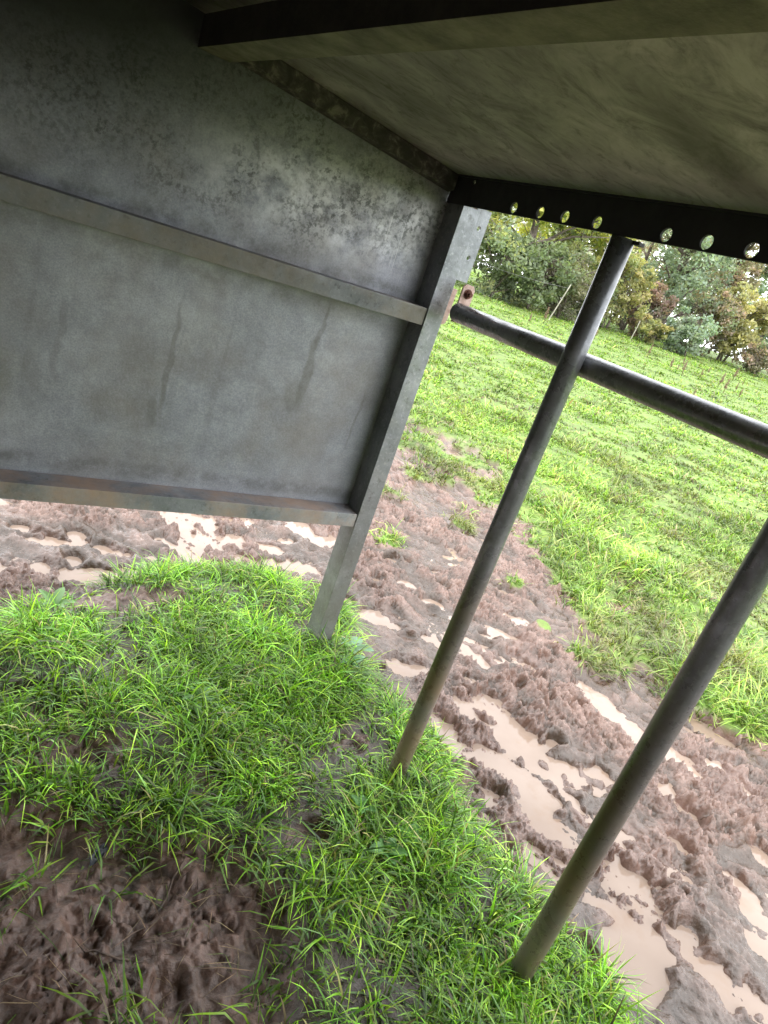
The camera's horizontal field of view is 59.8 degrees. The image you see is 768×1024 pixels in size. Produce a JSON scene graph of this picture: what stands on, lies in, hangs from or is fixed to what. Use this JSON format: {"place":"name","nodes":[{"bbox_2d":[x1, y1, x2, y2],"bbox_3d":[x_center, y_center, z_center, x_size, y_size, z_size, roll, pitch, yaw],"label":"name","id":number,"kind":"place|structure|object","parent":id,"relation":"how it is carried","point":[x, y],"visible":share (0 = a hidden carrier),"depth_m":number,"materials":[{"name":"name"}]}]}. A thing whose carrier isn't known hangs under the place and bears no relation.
{"place":"outdoors","nodes":[
{"label":"outdoors","id":0,"kind":"place"},
{"bbox_2d":[0,547,663,1023],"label":"bank grass","id":1,"kind":"structure","parent":0,"point":[442,821],"depth_m":1.76,"materials":[{"name":"green plant"}]},
{"bbox_2d":[0,267,767,1023],"bbox_3d":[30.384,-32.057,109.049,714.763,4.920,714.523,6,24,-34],"label":"ground","id":2,"kind":"structure","parent":0,"point":[546,701],"depth_m":2.29,"materials":[{"name":"soil"}]},
{"bbox_2d":[38,587,74,607],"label":"broadleaf weed","id":3,"kind":"object","parent":2,"relation":"on","point":[58,597],"visible":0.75,"depth_m":2.20,"materials":[{"name":"green plant"}]},
{"bbox_2d":[88,843,111,865],"bbox_3d":[-0.635,0.762,1.485,0.028,0.020,0.058,24,20,13],"label":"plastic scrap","id":4,"kind":"object","parent":2,"relation":"on","point":[94,859],"visible":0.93,"depth_m":1.49,"materials":[{"name":"grey plastic"}]},
{"bbox_2d":[73,938,129,961],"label":"twig","id":5,"kind":"object","parent":2,"relation":"on","point":[110,956],"visible":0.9,"depth_m":1.31,"materials":[{"name":"brown wood"}]},
{"bbox_2d":[148,855,185,919],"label":"twig","id":6,"kind":"object","parent":2,"relation":"on","point":[155,912],"visible":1,"depth_m":1.48,"materials":[{"name":"brown wood"}]},
{"bbox_2d":[182,686,214,715],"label":"broadleaf weed","id":7,"kind":"object","parent":2,"relation":"on","point":[197,692],"visible":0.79,"depth_m":1.95,"materials":[{"name":"green plant"}]},
{"bbox_2d":[212,818,252,848],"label":"twig","id":8,"kind":"object","parent":2,"relation":"on","point":[248,843],"visible":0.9,"depth_m":1.62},
{"bbox_2d":[0,585,465,1023],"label":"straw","id":9,"kind":"object","parent":2,"relation":"on","point":[238,969],"visible":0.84,"depth_m":1.40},
{"bbox_2d":[246,621,269,636],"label":"broadleaf weed","id":10,"kind":"object","parent":2,"relation":"on","point":[249,623],"visible":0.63,"depth_m":2.40,"materials":[{"name":"green plant"}]},
{"bbox_2d":[341,655,364,667],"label":"broadleaf weed","id":11,"kind":"object","parent":2,"relation":"on","point":[357,661],"visible":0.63,"depth_m":2.40,"materials":[{"name":"green plant"}]},
{"bbox_2d":[341,636,373,653],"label":"broadleaf weed","id":12,"kind":"object","parent":2,"relation":"on","point":[360,645],"visible":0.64,"depth_m":2.54,"materials":[{"name":"green plant"}]},
{"bbox_2d":[351,795,375,813],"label":"broadleaf weed","id":13,"kind":"object","parent":2,"relation":"on","point":[358,802],"visible":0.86,"depth_m":1.80,"materials":[{"name":"green plant"}]},
{"bbox_2d":[0,0,767,983],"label":"livestock feeder","id":14,"kind":"object","parent":2,"relation":"on","point":[240,240],"visible":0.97,"depth_m":1.60,"materials":[{"name":"metal"}]},
{"bbox_2d":[0,498,767,1023],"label":"puddle water","id":15,"kind":"structure","parent":2,"relation":"on","point":[648,954],"depth_m":2.34,"materials":[{"name":"beige liquid"}]},
{"bbox_2d":[368,838,407,864],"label":"broadleaf weed","id":16,"kind":"object","parent":2,"relation":"on","point":[401,850],"visible":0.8,"depth_m":1.69,"materials":[{"name":"green plant"}]},
{"bbox_2d":[398,824,425,843],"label":"broadleaf weed","id":17,"kind":"object","parent":2,"relation":"on","point":[415,828],"visible":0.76,"depth_m":1.77,"materials":[{"name":"green plant"}]},
{"bbox_2d":[471,207,526,265],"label":"distant tree","id":18,"kind":"object","parent":2,"relation":"on","point":[515,226],"visible":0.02,"depth_m":44.96,"materials":[{"name":"green plant"}]},
{"bbox_2d":[457,203,555,280],"bbox_3d":[4.089,-11.937,24.253,5.145,7.470,5.449,18,20,-4],"label":"hedge tree","id":19,"kind":"object","parent":2,"relation":"on","point":[496,215],"visible":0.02,"depth_m":23.82,"materials":[{"name":"green plant"}]},
{"bbox_2d":[467,218,572,306],"bbox_3d":[4.100,-8.562,22.642,3.523,2.996,3.613,31,23,29],"label":"hedge bush","id":20,"kind":"object","parent":2,"relation":"on","point":[499,240],"visible":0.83,"depth_m":22.39,"materials":[{"name":"green plant"}]},
{"bbox_2d":[493,224,589,311],"bbox_3d":[5.263,-8.278,23.157,3.567,2.941,2.837,27,21,21],"label":"hedge bush","id":21,"kind":"object","parent":2,"relation":"on","point":[558,253],"visible":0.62,"depth_m":22.75,"materials":[{"name":"green plant"}]},
{"bbox_2d":[543,307,549,322],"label":"dock stalk","id":22,"kind":"object","parent":2,"relation":"on","point":[546,313],"visible":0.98,"depth_m":20.21,"materials":[{"name":"brown plant"}]},
{"bbox_2d":[497,205,610,299],"bbox_3d":[5.966,-11.495,23.715,6.694,8.337,5.865,14,21,-15],"label":"hedge tree","id":23,"kind":"object","parent":2,"relation":"on","point":[534,228],"depth_m":24.08,"materials":[{"name":"green plant"}]},
{"bbox_2d":[548,284,570,319],"bbox_3d":[5.665,-6.732,21.905,0.341,1.558,0.047,21,20,5],"label":"fence stake","id":24,"kind":"object","parent":2,"relation":"on","point":[559,302],"visible":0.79,"depth_m":21.84,"materials":[{"name":"beige wood"}]},
{"bbox_2d":[467,256,565,287],"bbox_3d":[4.000,-7.812,21.507,4.129,0.174,0.011,18,20,-5],"label":"fence wire","id":25,"kind":"object","parent":24,"relation":"attached to","point":[521,276],"visible":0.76,"depth_m":21.57,"materials":[{"name":"metal"}]},
{"bbox_2d":[512,208,610,257],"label":"distant tree","id":26,"kind":"object","parent":2,"relation":"on","point":[556,232],"visible":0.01,"depth_m":48.68,"materials":[{"name":"green plant"}]},
{"bbox_2d":[369,272,767,750],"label":"field grass","id":27,"kind":"structure","parent":2,"relation":"on","point":[745,661],"depth_m":5.93,"materials":[{"name":"green plant"}]},
{"bbox_2d":[530,247,611,322],"bbox_3d":[6.749,-8.214,24.284,3.407,2.579,3.344,21,20,4],"label":"bush","id":28,"kind":"object","parent":2,"relation":"on","point":[564,305],"visible":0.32,"depth_m":24.16,"materials":[{"name":"green plant"}]},
{"bbox_2d":[546,229,601,311],"bbox_3d":[7.035,-9.310,25.895,3.303,3.372,3.098,31,23,29],"label":"hedge bush","id":29,"kind":"object","parent":2,"relation":"on","point":[578,242],"visible":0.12,"depth_m":25.50,"materials":[{"name":"green plant"}]},
{"bbox_2d":[512,217,641,306],"bbox_3d":[8.468,-12.033,27.679,5.078,7.595,6.024,9,22,-27],"label":"hedge tree","id":30,"kind":"object","parent":2,"relation":"on","point":[601,244],"visible":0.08,"depth_m":27.32,"materials":[{"name":"green plant"}]},
{"bbox_2d":[569,287,618,324],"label":"hedge bush","id":31,"kind":"object","parent":2,"relation":"on","point":[577,306],"visible":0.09,"depth_m":25.43,"materials":[{"name":"green plant"}]},
{"bbox_2d":[590,252,658,328],"bbox_3d":[9.158,-8.672,26.273,2.925,3.210,2.431,25,21,15],"label":"hedge bush","id":32,"kind":"object","parent":2,"relation":"on","point":[623,300],"visible":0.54,"depth_m":25.77,"materials":[{"name":"green plant"}]},
{"bbox_2d":[579,230,671,304],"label":"distant tree","id":33,"kind":"object","parent":2,"relation":"on","point":[643,242],"visible":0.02,"depth_m":51.68,"materials":[{"name":"green plant"}]},
{"bbox_2d":[616,266,674,329],"bbox_3d":[10.689,-9.315,28.884,2.976,3.155,2.608,25,21,16],"label":"hedge bush","id":34,"kind":"object","parent":2,"relation":"on","point":[623,325],"visible":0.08,"depth_m":28.40,"materials":[{"name":"green plant"}]},
{"bbox_2d":[616,235,680,326],"bbox_3d":[11.924,-11.450,29.919,3.010,6.730,2.307,17,20,-6],"label":"hedge tree","id":35,"kind":"object","parent":2,"relation":"on","point":[650,248],"visible":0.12,"depth_m":29.86,"materials":[{"name":"green plant"}]},
{"bbox_2d":[623,279,678,336],"bbox_3d":[10.556,-8.324,27.344,1.934,2.607,1.999,1,27,-41],"label":"hedge bush","id":36,"kind":"object","parent":2,"relation":"on","point":[659,308],"visible":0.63,"depth_m":27.03,"materials":[{"name":"brown plant"}]},
{"bbox_2d":[631,306,674,343],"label":"hedge bush","id":37,"kind":"object","parent":2,"relation":"on","point":[649,324],"visible":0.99,"depth_m":26.12,"materials":[{"name":"yellow plant"}]},
{"bbox_2d":[628,240,712,316],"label":"distant tree","id":38,"kind":"object","parent":2,"relation":"on","point":[651,257],"visible":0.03,"depth_m":53.79,"materials":[{"name":"green plant"}]},
{"bbox_2d":[661,306,721,356],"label":"hedge bush","id":39,"kind":"object","parent":2,"relation":"on","point":[684,327],"visible":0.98,"depth_m":25.93,"materials":[{"name":"green plant"}]},
{"bbox_2d":[643,229,746,341],"bbox_3d":[13.254,-10.707,28.403,4.698,7.500,5.310,19,20,-1],"label":"hedge tree","id":40,"kind":"object","parent":2,"relation":"on","point":[680,273],"visible":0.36,"depth_m":28.14,"materials":[{"name":"green plant"}]},
{"bbox_2d":[663,252,762,340],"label":"distant tree","id":41,"kind":"object","parent":2,"relation":"on","point":[746,274],"visible":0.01,"depth_m":55.01,"materials":[{"name":"green plant"}]},
{"bbox_2d":[684,289,747,356],"bbox_3d":[14.051,-7.980,28.635,2.698,2.957,2.934,13,21,-18],"label":"hedge bush","id":42,"kind":"object","parent":2,"relation":"on","point":[731,310],"visible":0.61,"depth_m":28.25,"materials":[{"name":"plant"}]},
{"bbox_2d":[681,238,767,343],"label":"hedge tree","id":43,"kind":"object","parent":2,"relation":"on","point":[755,269],"visible":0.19,"depth_m":30.34,"materials":[{"name":"green plant"}]},
{"bbox_2d":[703,277,767,361],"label":"hedge bush","id":44,"kind":"object","parent":2,"relation":"on","point":[737,340],"visible":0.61,"depth_m":28.69,"materials":[{"name":"yellow plant"}]},
{"bbox_2d":[731,340,767,374],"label":"hedge bush","id":45,"kind":"object","parent":2,"relation":"on","point":[750,364],"visible":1,"depth_m":28.06,"materials":[{"name":"brown plant"}]},
{"bbox_2d":[735,292,767,360],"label":"distant tree","id":46,"kind":"object","parent":2,"relation":"on","point":[749,325],"visible":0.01,"depth_m":59.64,"materials":[{"name":"green plant"}]},
{"bbox_2d":[741,251,767,369],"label":"hedge tree","id":47,"kind":"object","parent":2,"relation":"on","point":[764,287],"visible":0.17,"depth_m":31.51,"materials":[{"name":"green plant"}]},
{"bbox_2d":[478,221,767,368],"label":"sky","id":48,"kind":"structure","parent":0,"point":[754,252],"materials":[{"name":"white"}]}
]}

